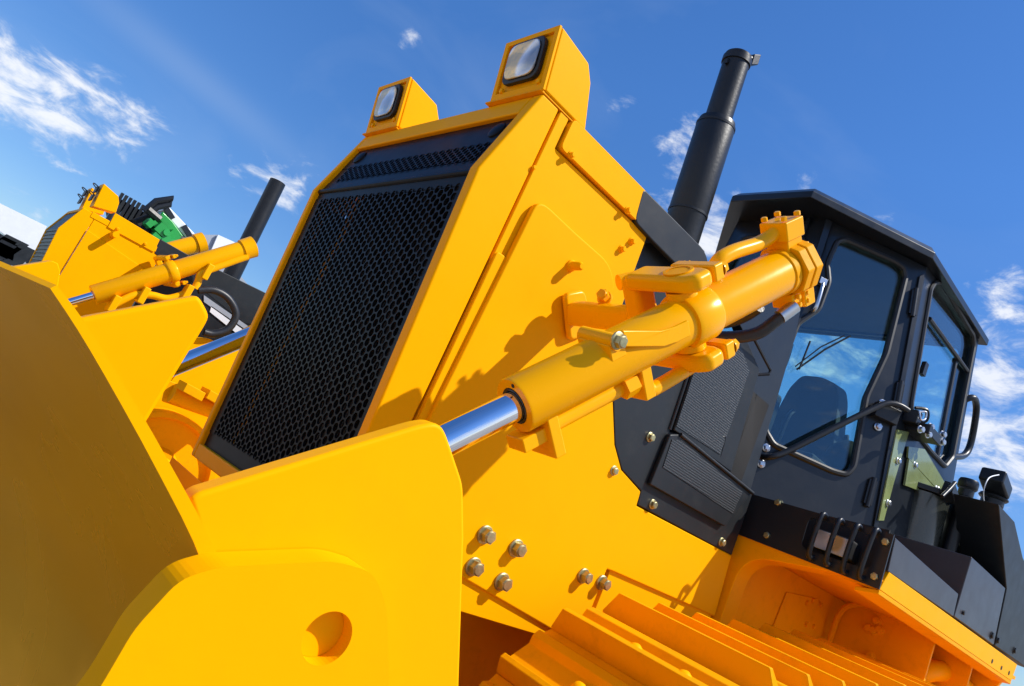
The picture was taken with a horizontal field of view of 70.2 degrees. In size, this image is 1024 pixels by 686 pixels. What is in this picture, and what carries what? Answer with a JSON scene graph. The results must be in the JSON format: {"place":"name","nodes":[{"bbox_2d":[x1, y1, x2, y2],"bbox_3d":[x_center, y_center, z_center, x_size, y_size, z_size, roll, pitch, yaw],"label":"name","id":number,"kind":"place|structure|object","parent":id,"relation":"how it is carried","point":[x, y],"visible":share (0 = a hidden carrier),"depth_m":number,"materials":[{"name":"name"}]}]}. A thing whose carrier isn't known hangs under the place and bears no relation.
{"place":"outdoors","nodes":[
{"label":"outdoors","id":0,"kind":"place"},
{"bbox_2d":[204,235,246,283],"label":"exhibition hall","id":1,"kind":"structure","parent":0,"point":[215,241],"depth_m":31.18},
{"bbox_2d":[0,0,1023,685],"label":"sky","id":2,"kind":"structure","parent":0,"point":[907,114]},
{"label":"ground","id":3,"kind":"structure","parent":0,"visible":0},
{"bbox_2d":[0,233,34,265],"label":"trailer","id":4,"kind":"object","parent":3,"relation":"on","point":[14,251],"visible":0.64,"depth_m":25.04,"materials":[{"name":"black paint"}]},
{"bbox_2d":[0,203,46,249],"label":"marquee","id":5,"kind":"object","parent":3,"relation":"on","point":[22,227],"visible":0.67,"depth_m":30.71},
{"bbox_2d":[13,178,284,482],"bbox_3d":[-3.466,0.181,8.793,5.204,4.775,3.721,33,-15,-37],"label":"bulldozer","id":6,"kind":"object","parent":3,"relation":"on","point":[117,261],"visible":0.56,"depth_m":8.00,"materials":[{"name":"yellow paint"}]},
{"bbox_2d":[105,193,197,255],"bbox_3d":[-7.987,-0.744,16.703,3.976,4.435,3.097,33,-15,-37],"label":"harvester","id":7,"kind":"object","parent":3,"relation":"on","point":[158,218],"visible":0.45,"depth_m":15.57,"materials":[{"name":"green paint"}]},
{"bbox_2d":[0,25,1023,685],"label":"bulldozer","id":8,"kind":"object","parent":3,"relation":"on","point":[498,401],"visible":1,"depth_m":2.02,"materials":[{"name":"yellow paint"}]},
{"bbox_2d":[668,342,758,471],"bbox_3d":[0.749,0.174,2.597,0.430,0.458,0.022,33,-15,-37],"label":"engine vent door","id":9,"kind":"structure","parent":8,"relation":"in","point":[712,407],"depth_m":2.59,"materials":[{"name":"grey paint"}]}
]}

